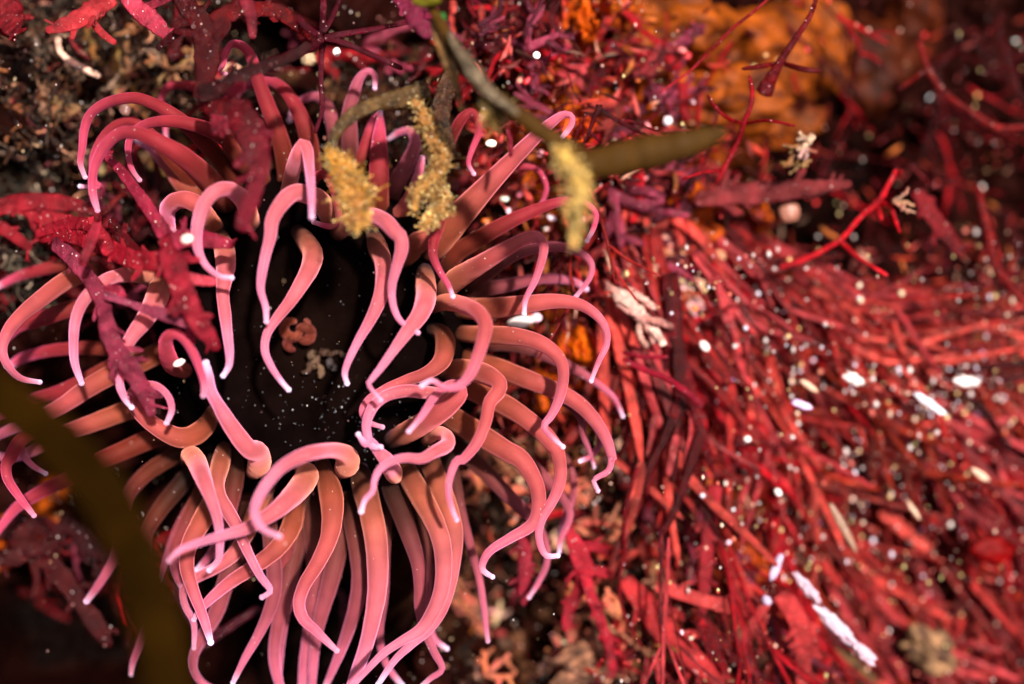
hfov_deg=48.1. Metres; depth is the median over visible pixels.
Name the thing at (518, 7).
red seaweed
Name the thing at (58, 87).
pebble
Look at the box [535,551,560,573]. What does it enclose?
coralline twig
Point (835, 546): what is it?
red seaweed
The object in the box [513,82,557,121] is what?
red seaweed
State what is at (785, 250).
red seaweed
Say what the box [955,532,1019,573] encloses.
red seaweed
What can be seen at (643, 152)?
olive seaweed
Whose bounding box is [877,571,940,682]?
red seaweed
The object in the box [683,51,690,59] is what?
pebble
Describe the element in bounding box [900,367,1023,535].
red seaweed
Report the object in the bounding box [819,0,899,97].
branching seaweed
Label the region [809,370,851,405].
red seaweed
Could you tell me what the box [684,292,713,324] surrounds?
red seaweed
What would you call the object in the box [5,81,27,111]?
coralline twig
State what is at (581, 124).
branching seaweed
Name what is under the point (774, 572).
shell flake
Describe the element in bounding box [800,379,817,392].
shell flake
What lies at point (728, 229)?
red seaweed
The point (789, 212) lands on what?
round shell
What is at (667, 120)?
pebble
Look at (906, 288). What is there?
red seaweed
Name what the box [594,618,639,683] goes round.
red seaweed
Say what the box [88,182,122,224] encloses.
red seaweed
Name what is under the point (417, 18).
red seaweed
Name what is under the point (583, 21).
orange sponge
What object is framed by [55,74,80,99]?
coralline twig
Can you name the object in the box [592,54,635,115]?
red seaweed
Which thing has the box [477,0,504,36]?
red seaweed
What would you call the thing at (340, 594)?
red seaweed
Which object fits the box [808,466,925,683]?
red seaweed
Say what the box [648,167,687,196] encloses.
red seaweed
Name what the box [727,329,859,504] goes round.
red seaweed
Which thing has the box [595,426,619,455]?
coralline twig
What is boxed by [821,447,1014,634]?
red seaweed
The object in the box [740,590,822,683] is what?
red seaweed
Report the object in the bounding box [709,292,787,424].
red seaweed
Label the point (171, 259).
red seaweed
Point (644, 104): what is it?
red seaweed
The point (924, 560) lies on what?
red seaweed
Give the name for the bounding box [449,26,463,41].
red seaweed
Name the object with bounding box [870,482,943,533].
red seaweed
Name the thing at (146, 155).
coralline twig
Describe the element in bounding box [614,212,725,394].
red seaweed
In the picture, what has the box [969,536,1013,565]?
red sponge
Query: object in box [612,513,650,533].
coralline twig
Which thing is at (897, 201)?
coralline twig
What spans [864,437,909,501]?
red seaweed
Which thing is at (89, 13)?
red seaweed
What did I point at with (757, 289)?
red seaweed
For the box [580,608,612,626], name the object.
coralline twig
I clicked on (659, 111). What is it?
branching seaweed
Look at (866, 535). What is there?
red seaweed
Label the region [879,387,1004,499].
red seaweed
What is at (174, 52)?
red seaweed
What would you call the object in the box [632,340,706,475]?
red seaweed
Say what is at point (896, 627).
red seaweed
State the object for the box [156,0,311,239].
red seaweed
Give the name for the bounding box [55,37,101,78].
worm tube
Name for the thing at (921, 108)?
branching seaweed
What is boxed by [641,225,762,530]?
red seaweed
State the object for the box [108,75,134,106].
coralline twig
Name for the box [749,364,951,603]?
red seaweed
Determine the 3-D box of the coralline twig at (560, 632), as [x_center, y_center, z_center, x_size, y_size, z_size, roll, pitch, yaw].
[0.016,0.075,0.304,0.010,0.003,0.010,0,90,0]
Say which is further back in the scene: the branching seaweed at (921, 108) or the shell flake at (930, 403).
the branching seaweed at (921, 108)
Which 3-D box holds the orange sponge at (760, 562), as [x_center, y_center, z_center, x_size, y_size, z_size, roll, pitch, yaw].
[0.058,0.058,0.303,0.021,0.016,0.014,0,90,0]
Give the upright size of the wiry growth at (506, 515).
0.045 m
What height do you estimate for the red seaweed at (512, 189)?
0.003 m
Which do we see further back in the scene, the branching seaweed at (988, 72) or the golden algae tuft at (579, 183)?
the branching seaweed at (988, 72)
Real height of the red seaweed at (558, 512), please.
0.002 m
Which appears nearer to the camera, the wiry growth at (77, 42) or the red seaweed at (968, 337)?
the wiry growth at (77, 42)
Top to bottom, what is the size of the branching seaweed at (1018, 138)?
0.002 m
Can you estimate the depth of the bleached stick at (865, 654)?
0.27 m
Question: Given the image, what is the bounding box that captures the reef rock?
[0,0,1023,683]
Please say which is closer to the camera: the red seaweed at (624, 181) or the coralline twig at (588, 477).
the red seaweed at (624, 181)
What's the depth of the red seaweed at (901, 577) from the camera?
0.32 m
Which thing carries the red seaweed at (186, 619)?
on the reef rock
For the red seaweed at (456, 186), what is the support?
on the reef rock
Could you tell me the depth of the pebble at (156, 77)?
0.29 m
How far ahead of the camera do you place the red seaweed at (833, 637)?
0.32 m
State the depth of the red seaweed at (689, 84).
0.29 m
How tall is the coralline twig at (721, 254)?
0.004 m
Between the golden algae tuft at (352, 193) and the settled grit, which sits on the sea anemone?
the golden algae tuft at (352, 193)
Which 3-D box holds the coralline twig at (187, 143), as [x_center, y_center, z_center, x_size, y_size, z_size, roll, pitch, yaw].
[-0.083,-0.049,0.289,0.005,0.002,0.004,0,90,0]
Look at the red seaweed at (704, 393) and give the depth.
0.29 m
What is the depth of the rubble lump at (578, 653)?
0.29 m
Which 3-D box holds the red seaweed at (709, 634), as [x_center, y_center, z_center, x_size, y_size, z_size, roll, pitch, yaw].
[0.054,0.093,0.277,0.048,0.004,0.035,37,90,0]
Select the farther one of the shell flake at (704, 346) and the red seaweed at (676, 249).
the red seaweed at (676, 249)
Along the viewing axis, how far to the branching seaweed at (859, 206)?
0.33 m
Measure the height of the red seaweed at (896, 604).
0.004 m
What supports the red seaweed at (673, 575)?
on the reef rock
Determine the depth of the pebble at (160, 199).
0.28 m
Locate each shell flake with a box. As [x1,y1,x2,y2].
[119,104,130,115]
[173,358,185,366]
[181,234,192,243]
[301,53,316,65]
[333,47,340,56]
[485,139,496,147]
[532,51,540,58]
[699,341,709,351]
[744,436,750,441]
[762,595,771,605]
[769,554,783,581]
[774,488,781,495]
[790,398,812,409]
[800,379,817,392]
[842,371,864,385]
[906,500,919,519]
[914,392,946,414]
[953,374,979,387]
[971,468,989,481]
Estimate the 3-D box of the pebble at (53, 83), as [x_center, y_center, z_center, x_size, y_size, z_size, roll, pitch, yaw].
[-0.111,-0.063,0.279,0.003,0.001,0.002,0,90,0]
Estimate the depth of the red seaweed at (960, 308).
0.32 m
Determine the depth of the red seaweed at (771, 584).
0.32 m
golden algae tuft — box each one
[317,141,388,236]
[405,95,468,233]
[475,92,515,133]
[550,142,597,252]
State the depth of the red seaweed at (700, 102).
0.29 m
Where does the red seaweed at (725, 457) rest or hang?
on the reef rock
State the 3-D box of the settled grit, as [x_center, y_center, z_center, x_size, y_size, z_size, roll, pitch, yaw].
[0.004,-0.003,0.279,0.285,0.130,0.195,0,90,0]
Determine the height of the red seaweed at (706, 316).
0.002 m
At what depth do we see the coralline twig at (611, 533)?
0.30 m
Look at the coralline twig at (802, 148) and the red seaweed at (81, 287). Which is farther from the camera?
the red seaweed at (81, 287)
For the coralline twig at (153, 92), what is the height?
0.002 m
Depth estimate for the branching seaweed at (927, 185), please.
0.34 m
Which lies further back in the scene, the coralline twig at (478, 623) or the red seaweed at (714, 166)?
the coralline twig at (478, 623)
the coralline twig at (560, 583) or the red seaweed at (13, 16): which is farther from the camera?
the coralline twig at (560, 583)
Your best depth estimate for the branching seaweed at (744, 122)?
0.26 m
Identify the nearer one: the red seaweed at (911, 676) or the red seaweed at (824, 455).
the red seaweed at (824, 455)
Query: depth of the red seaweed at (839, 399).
0.31 m
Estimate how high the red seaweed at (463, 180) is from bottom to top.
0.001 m
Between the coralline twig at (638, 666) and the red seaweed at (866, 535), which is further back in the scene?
the red seaweed at (866, 535)
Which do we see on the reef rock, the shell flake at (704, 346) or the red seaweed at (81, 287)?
the red seaweed at (81, 287)
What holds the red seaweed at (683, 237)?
on the reef rock
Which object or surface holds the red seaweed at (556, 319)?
on the reef rock
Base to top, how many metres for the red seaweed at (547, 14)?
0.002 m
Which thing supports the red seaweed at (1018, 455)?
on the reef rock
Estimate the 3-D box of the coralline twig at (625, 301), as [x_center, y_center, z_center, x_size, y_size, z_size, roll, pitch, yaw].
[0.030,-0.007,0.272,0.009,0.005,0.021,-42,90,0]
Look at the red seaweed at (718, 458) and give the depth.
0.29 m
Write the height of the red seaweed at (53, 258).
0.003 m
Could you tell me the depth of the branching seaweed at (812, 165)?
0.31 m
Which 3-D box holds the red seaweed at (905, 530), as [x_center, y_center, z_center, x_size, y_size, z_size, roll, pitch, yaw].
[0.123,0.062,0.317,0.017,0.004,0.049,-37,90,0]
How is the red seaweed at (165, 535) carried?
on the reef rock
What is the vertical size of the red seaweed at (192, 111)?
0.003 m
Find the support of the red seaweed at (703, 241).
on the reef rock
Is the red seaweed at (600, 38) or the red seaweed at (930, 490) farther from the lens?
the red seaweed at (930, 490)
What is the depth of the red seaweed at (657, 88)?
0.28 m
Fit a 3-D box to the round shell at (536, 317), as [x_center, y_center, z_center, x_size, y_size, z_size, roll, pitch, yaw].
[0.006,-0.006,0.270,0.003,0.001,0.002,0,90,0]
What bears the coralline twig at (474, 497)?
on the reef rock
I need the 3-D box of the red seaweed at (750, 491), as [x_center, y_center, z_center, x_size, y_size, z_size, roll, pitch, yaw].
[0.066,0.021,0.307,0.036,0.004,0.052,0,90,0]
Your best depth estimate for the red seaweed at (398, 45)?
0.29 m
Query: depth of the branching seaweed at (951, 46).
0.33 m
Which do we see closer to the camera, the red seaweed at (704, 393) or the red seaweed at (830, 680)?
the red seaweed at (704, 393)
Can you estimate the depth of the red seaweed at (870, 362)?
0.30 m
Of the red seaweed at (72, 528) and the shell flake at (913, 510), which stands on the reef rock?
the red seaweed at (72, 528)
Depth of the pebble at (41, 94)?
0.28 m
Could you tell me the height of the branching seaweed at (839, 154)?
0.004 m
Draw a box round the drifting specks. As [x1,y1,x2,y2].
[11,2,663,676]
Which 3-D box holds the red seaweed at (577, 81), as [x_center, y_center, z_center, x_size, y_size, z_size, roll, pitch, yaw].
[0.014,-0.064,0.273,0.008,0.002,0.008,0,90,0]
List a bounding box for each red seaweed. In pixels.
[0,0,33,41]
[0,191,109,261]
[0,236,15,310]
[0,513,66,578]
[11,225,98,311]
[18,582,69,620]
[25,225,121,290]
[28,556,119,646]
[30,233,116,273]
[34,150,236,416]
[44,0,117,44]
[48,247,114,304]
[49,537,75,560]
[54,569,113,593]
[58,512,108,576]
[63,192,128,262]
[68,544,90,580]
[79,265,155,343]
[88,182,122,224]
[93,572,122,616]
[97,559,113,575]
[102,564,113,594]
[103,204,158,287]
[108,114,160,239]
[113,282,136,321]
[113,592,131,657]
[115,284,147,308]
[119,531,178,624]
[120,0,173,38]
[144,0,192,55]
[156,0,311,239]
[167,2,183,61]
[178,564,221,630]
[185,70,222,157]
[201,588,347,650]
[266,57,309,73]
[272,2,318,40]
[282,27,307,48]
[315,46,405,79]
[363,25,412,74]
[368,22,412,79]
[392,0,449,38]
[406,45,432,82]
[426,65,472,106]
[430,39,491,98]
[437,38,476,68]
[448,0,484,42]
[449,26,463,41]
[454,177,479,189]
[457,144,502,195]
[458,39,524,60]
[460,159,535,212]
[461,0,498,54]
[465,118,489,129]
[472,4,527,29]
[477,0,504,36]
[483,4,522,82]
[484,45,538,82]
[489,0,502,34]
[505,37,569,88]
[507,61,551,97]
[509,526,540,605]
[510,43,592,84]
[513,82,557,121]
[519,49,591,112]
[520,20,573,49]
[522,0,562,40]
[522,0,574,51]
[540,273,606,332]
[541,10,575,40]
[546,69,573,89]
[547,508,622,553]
[552,172,603,182]
[556,58,588,91]
[559,87,623,144]
[560,179,568,191]
[561,526,622,670]
[562,550,574,595]
[566,243,717,580]
[567,475,596,540]
[582,283,777,566]
[583,66,607,94]
[584,60,632,104]
[584,182,634,265]
[585,93,622,148]
[588,275,618,294]
[589,82,654,115]
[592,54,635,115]
[592,675,603,683]
[593,543,685,629]
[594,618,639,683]
[595,1,643,46]
[595,27,688,71]
[595,317,741,542]
[599,187,619,219]
[602,184,688,247]
[603,196,703,281]
[604,470,706,540]
[605,171,644,222]
[609,43,678,78]
[609,627,677,683]
[610,108,648,141]
[612,257,761,493]
[613,509,700,580]
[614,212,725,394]
[614,273,648,316]
[617,177,662,225]
[618,176,641,187]
[618,272,727,549]
[621,9,691,121]
[621,575,731,683]
[624,436,660,483]
[625,457,716,550]
[627,493,654,550]
[628,557,691,683]
[630,127,686,176]
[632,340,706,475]
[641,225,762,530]
[643,533,723,683]
[644,170,671,186]
[646,83,696,118]
[647,539,691,607]
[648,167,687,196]
[652,457,743,541]
[655,581,756,620]
[657,208,729,279]
[662,162,708,189]
[663,79,703,126]
[664,222,690,285]
[665,661,672,683]
[666,22,705,52]
[668,221,700,265]
[673,52,702,87]
[674,463,706,512]
[676,158,686,169]
[678,263,717,278]
[683,306,741,325]
[683,505,703,585]
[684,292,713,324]
[684,325,798,500]
[685,340,723,366]
[685,453,726,510]
[687,73,706,103]
[687,291,799,482]
[688,94,701,127]
[691,249,813,375]
[691,483,722,613]
[692,298,796,474]
[694,168,851,215]
[695,610,773,683]
[698,159,721,176]
[698,173,751,241]
[701,407,766,553]
[701,442,805,497]
[702,283,873,549]
[703,130,737,163]
[703,225,861,352]
[703,327,853,548]
[704,405,750,456]
[707,402,761,450]
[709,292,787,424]
[710,261,893,438]
[712,221,805,279]
[712,610,753,683]
[714,528,821,683]
[714,575,725,596]
[716,539,820,683]
[718,389,825,517]
[722,342,879,490]
[723,222,981,397]
[723,282,828,413]
[726,260,810,345]
[726,344,841,468]
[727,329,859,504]
[730,615,789,674]
[731,647,760,683]
[733,630,767,680]
[735,254,854,366]
[736,549,842,683]
[740,223,1023,371]
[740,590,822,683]
[746,621,840,683]
[747,246,882,383]
[748,309,914,438]
[749,302,846,383]
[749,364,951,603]
[750,276,866,366]
[756,333,924,451]
[758,360,900,515]
[760,484,868,677]
[760,580,851,683]
[761,446,877,535]
[762,510,870,683]
[764,624,829,683]
[768,238,942,377]
[772,489,834,611]
[776,304,1006,539]
[782,355,868,445]
[782,463,898,605]
[783,480,946,683]
[788,501,916,683]
[792,370,981,493]
[793,329,824,408]
[794,438,950,590]
[797,341,1023,518]
[798,319,1023,404]
[798,320,1018,450]
[801,425,968,606]
[804,554,909,630]
[805,278,918,374]
[805,432,873,525]
[806,566,976,683]
[807,476,958,683]
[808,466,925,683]
[809,334,998,536]
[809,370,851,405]
[809,400,915,523]
[810,584,847,651]
[812,514,890,683]
[812,658,876,683]
[813,414,915,590]
[813,656,842,683]
[815,405,945,582]
[818,554,959,665]
[819,612,872,673]
[819,648,884,683]
[820,649,868,683]
[821,397,962,546]
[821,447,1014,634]
[824,347,877,386]
[824,572,905,683]
[830,349,959,434]
[832,471,943,545]
[836,402,1023,568]
[837,492,911,593]
[840,572,1020,683]
[847,316,976,399]
[849,369,855,517]
[858,569,998,683]
[862,530,975,641]
[864,283,1023,436]
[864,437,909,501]
[867,320,1023,452]
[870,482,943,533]
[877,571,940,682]
[878,510,1023,656]
[879,276,1023,401]
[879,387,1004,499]
[889,454,927,539]
[890,535,995,643]
[892,420,1023,546]
[892,566,1008,682]
[893,438,955,522]
[896,561,974,680]
[900,326,1023,476]
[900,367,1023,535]
[900,440,1023,646]
[900,509,1023,679]
[901,420,1004,530]
[901,481,1006,642]
[904,308,1023,392]
[907,671,921,683]
[910,468,1019,607]
[911,188,973,255]
[914,556,1018,683]
[914,592,995,683]
[917,414,1023,516]
[928,493,1003,683]
[935,458,1019,564]
[937,340,1023,419]
[938,546,1023,683]
[939,366,1023,436]
[941,340,1023,438]
[943,371,1023,441]
[949,393,1023,440]
[949,413,1023,538]
[950,434,1023,471]
[950,534,1023,627]
[952,531,1019,604]
[953,466,1023,522]
[954,613,1023,683]
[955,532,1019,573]
[958,403,1023,455]
[960,440,1023,520]
[965,633,1017,683]
[966,568,1023,676]
[968,474,1023,617]
[970,524,1019,569]
[970,568,1023,656]
[970,584,1021,642]
[980,583,1023,683]
[991,340,1023,354]
[997,573,1020,617]
[1004,527,1023,606]
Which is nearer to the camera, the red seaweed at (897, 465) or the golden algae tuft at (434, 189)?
the golden algae tuft at (434, 189)
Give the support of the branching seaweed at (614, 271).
on the reef rock
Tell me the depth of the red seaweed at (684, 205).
0.28 m
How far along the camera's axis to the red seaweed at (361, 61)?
0.29 m
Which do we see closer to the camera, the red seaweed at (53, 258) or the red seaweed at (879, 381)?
the red seaweed at (53, 258)
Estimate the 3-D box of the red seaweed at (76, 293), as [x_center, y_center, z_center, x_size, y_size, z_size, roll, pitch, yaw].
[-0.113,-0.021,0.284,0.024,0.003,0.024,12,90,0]
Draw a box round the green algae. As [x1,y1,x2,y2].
[411,0,446,20]
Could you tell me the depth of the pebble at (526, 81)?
0.27 m
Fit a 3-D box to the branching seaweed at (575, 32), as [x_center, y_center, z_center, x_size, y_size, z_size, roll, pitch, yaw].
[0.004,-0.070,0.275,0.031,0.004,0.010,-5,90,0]
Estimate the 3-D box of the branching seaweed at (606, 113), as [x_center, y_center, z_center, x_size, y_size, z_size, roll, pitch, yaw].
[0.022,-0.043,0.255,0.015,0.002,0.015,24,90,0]
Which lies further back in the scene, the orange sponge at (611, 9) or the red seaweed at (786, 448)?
the red seaweed at (786, 448)
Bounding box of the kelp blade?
[0,367,192,683]
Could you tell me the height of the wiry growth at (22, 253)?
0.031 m
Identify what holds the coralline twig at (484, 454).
on the reef rock
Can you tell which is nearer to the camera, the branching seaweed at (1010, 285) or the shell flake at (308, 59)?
the shell flake at (308, 59)
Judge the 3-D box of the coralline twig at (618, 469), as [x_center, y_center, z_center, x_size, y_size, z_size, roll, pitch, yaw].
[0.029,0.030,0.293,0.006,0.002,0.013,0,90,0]
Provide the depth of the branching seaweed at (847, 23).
0.30 m
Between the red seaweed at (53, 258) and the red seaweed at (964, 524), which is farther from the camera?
the red seaweed at (964, 524)
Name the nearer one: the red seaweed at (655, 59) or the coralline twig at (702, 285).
the red seaweed at (655, 59)
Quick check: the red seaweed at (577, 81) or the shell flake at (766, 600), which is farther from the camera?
the shell flake at (766, 600)
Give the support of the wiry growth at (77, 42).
on the reef rock
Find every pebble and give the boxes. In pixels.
[19,65,36,78]
[28,6,41,18]
[32,142,40,147]
[39,82,52,97]
[39,176,54,188]
[40,101,48,114]
[48,82,65,95]
[50,137,61,147]
[51,79,60,86]
[56,91,64,98]
[83,151,90,168]
[98,163,105,175]
[99,35,118,48]
[100,65,116,79]
[102,49,111,55]
[153,75,164,87]
[156,196,164,206]
[160,180,166,193]
[166,89,183,103]
[475,662,482,679]
[481,218,489,223]
[494,628,505,638]
[498,638,514,648]
[500,196,508,200]
[516,191,522,197]
[517,75,523,83]
[523,76,530,84]
[537,659,551,678]
[547,214,555,220]
[604,670,611,677]
[663,116,672,125]
[677,47,686,52]
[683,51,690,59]
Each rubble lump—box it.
[542,630,630,683]
[681,606,766,667]
[818,645,878,683]
[898,622,958,676]
[939,514,957,532]
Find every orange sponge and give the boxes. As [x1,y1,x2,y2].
[0,515,11,569]
[527,321,614,421]
[557,105,599,143]
[559,0,600,59]
[592,0,636,34]
[608,0,855,149]
[645,170,772,246]
[696,535,769,584]
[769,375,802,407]
[834,0,944,122]
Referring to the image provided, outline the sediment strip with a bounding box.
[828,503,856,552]
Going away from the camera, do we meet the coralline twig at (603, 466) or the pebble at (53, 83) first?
the pebble at (53, 83)
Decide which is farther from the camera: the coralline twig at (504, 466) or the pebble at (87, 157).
the coralline twig at (504, 466)
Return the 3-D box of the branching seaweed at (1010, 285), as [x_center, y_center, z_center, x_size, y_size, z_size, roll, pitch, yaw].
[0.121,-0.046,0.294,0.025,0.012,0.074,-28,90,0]
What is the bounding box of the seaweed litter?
[460,0,1023,683]
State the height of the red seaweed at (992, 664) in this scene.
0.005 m
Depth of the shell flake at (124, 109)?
0.26 m
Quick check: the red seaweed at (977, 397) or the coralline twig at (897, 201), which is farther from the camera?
the red seaweed at (977, 397)
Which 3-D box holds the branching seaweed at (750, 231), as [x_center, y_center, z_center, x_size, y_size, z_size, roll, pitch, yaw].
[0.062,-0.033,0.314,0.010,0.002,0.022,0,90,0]
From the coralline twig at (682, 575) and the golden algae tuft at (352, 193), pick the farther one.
the coralline twig at (682, 575)
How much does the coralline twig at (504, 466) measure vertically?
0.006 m
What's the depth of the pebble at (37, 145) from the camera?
0.27 m
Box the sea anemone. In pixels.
[0,40,624,683]
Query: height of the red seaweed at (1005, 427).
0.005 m
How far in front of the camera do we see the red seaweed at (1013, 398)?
0.33 m
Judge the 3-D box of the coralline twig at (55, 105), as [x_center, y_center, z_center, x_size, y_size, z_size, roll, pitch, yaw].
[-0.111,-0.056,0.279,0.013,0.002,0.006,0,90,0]
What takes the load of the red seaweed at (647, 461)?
on the reef rock
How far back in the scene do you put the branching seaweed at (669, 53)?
0.27 m
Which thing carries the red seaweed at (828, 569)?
on the reef rock
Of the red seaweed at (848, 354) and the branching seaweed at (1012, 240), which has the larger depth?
the branching seaweed at (1012, 240)
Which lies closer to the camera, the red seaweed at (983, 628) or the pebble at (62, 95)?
the pebble at (62, 95)
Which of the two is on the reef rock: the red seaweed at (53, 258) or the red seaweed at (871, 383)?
the red seaweed at (871, 383)
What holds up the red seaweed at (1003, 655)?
on the reef rock
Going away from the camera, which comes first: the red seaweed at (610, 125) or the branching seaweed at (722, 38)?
the branching seaweed at (722, 38)
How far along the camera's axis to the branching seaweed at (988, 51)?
0.34 m
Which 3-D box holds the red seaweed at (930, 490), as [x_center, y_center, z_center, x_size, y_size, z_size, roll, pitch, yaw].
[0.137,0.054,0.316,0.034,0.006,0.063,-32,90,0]
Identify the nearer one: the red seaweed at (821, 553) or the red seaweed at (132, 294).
the red seaweed at (132, 294)
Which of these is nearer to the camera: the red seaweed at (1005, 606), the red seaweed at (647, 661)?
the red seaweed at (647, 661)
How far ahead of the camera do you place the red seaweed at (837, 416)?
0.31 m
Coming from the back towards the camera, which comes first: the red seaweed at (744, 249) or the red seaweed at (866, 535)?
the red seaweed at (866, 535)
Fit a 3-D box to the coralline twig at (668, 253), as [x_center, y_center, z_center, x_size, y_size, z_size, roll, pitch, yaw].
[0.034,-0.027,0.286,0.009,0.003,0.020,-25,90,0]
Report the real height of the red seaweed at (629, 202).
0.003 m
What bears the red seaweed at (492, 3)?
on the reef rock
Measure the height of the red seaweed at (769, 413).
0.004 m
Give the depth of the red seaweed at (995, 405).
0.32 m
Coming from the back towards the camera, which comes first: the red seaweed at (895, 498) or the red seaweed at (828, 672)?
the red seaweed at (895, 498)
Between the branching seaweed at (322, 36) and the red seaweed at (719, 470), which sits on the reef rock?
the red seaweed at (719, 470)
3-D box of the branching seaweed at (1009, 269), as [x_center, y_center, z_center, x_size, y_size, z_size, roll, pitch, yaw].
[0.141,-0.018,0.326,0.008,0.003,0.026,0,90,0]
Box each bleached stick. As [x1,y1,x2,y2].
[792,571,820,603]
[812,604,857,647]
[852,642,876,665]
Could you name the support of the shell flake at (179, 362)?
on the sea anemone
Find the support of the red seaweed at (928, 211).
on the reef rock
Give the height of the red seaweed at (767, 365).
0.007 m
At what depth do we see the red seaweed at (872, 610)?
0.31 m
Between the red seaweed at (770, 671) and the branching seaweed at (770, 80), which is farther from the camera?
the red seaweed at (770, 671)
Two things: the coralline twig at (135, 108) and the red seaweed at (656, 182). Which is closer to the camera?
the red seaweed at (656, 182)
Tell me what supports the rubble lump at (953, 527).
on the reef rock
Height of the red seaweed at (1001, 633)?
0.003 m
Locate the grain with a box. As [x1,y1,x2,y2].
[692,305,697,311]
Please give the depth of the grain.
0.28 m
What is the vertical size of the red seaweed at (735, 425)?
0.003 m
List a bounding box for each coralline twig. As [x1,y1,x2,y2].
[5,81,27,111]
[40,103,81,122]
[47,88,69,106]
[47,95,80,117]
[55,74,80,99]
[82,26,102,67]
[103,44,124,74]
[103,92,154,122]
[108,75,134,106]
[114,26,138,80]
[127,78,165,111]
[140,152,152,161]
[144,52,180,81]
[148,160,165,176]
[149,80,163,112]
[156,47,193,84]
[167,46,194,71]
[168,127,180,132]
[177,138,189,146]
[451,582,479,617]
[460,449,505,484]
[463,454,506,504]
[467,519,497,555]
[468,616,492,635]
[476,599,510,625]
[476,647,516,683]
[491,435,534,479]
[501,467,529,524]
[508,448,533,496]
[513,530,553,559]
[519,433,548,457]
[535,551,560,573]
[545,437,571,453]
[545,615,578,654]
[548,456,595,505]
[549,508,578,552]
[550,615,573,627]
[550,630,586,683]
[554,574,584,614]
[555,605,589,636]
[561,582,629,606]
[566,456,594,508]
[573,501,634,560]
[574,621,598,641]
[579,447,610,501]
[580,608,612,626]
[583,587,622,619]
[588,498,639,566]
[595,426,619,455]
[599,453,617,490]
[603,612,672,662]
[604,280,673,348]
[609,618,640,656]
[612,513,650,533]
[614,437,634,483]
[616,655,654,676]
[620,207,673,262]
[640,557,685,601]
[643,440,647,453]
[646,275,693,290]
[655,543,689,584]
[662,233,674,263]
[682,277,710,300]
[687,299,718,323]
[688,283,704,308]
[689,247,724,265]
[780,133,816,174]
[795,131,815,160]
[892,187,915,213]
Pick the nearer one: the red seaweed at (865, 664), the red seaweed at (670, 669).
the red seaweed at (670, 669)
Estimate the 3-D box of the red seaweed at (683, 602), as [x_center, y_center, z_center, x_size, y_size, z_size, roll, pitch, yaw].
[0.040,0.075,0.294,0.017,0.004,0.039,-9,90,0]
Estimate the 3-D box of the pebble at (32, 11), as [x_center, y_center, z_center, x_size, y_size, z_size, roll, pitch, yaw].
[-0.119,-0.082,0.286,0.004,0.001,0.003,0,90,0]
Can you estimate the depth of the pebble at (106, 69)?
0.28 m
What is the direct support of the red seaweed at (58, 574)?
on the reef rock
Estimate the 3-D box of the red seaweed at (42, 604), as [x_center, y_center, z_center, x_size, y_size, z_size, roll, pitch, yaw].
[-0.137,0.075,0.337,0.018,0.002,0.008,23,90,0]
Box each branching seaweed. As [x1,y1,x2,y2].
[283,0,407,132]
[456,124,559,176]
[483,30,578,74]
[505,125,512,156]
[537,189,660,359]
[557,76,598,197]
[567,73,603,126]
[582,104,656,146]
[597,89,718,205]
[601,22,686,98]
[618,467,642,647]
[622,351,703,407]
[652,41,732,128]
[659,0,767,92]
[674,105,704,241]
[681,75,795,185]
[741,0,821,96]
[743,205,755,245]
[760,145,773,179]
[764,130,790,157]
[779,133,867,222]
[780,169,902,276]
[787,25,862,100]
[792,74,818,116]
[811,118,855,214]
[818,151,967,180]
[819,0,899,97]
[833,190,904,224]
[834,93,874,140]
[837,12,899,63]
[840,188,850,253]
[862,228,898,278]
[867,175,903,276]
[869,165,928,203]
[882,87,963,124]
[897,38,1023,306]
[909,50,1023,189]
[915,106,942,181]
[917,228,948,274]
[924,78,992,210]
[926,19,959,178]
[929,10,1023,170]
[936,131,1003,216]
[961,20,1019,89]
[961,54,1023,87]
[964,85,1023,170]
[978,31,1016,87]
[1000,38,1023,96]
[1000,204,1023,314]
[1001,234,1018,316]
[1007,31,1023,97]
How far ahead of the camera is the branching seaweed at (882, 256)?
0.31 m
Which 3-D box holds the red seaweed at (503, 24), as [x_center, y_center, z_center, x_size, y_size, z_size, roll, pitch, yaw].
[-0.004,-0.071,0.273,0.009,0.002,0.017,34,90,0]
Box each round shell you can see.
[507,316,533,326]
[531,313,541,322]
[778,201,799,222]
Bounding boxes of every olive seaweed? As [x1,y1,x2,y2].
[327,68,459,159]
[427,6,727,179]
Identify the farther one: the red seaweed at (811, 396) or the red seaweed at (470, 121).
the red seaweed at (811, 396)
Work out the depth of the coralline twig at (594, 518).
0.29 m
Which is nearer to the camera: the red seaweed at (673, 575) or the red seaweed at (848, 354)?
the red seaweed at (673, 575)
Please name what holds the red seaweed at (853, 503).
on the reef rock
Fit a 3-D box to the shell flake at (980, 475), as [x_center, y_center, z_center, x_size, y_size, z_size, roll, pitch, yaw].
[0.118,0.034,0.290,0.005,0.001,0.004,0,90,0]
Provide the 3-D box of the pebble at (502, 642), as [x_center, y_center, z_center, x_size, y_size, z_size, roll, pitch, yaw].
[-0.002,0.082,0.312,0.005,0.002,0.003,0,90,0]
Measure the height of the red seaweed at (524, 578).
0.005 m
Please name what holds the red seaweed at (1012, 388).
on the reef rock
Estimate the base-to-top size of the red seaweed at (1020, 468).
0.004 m
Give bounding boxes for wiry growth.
[0,0,280,230]
[0,157,73,340]
[294,36,486,171]
[451,414,725,683]
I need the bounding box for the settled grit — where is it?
[1,0,1023,683]
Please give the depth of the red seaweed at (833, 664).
0.30 m

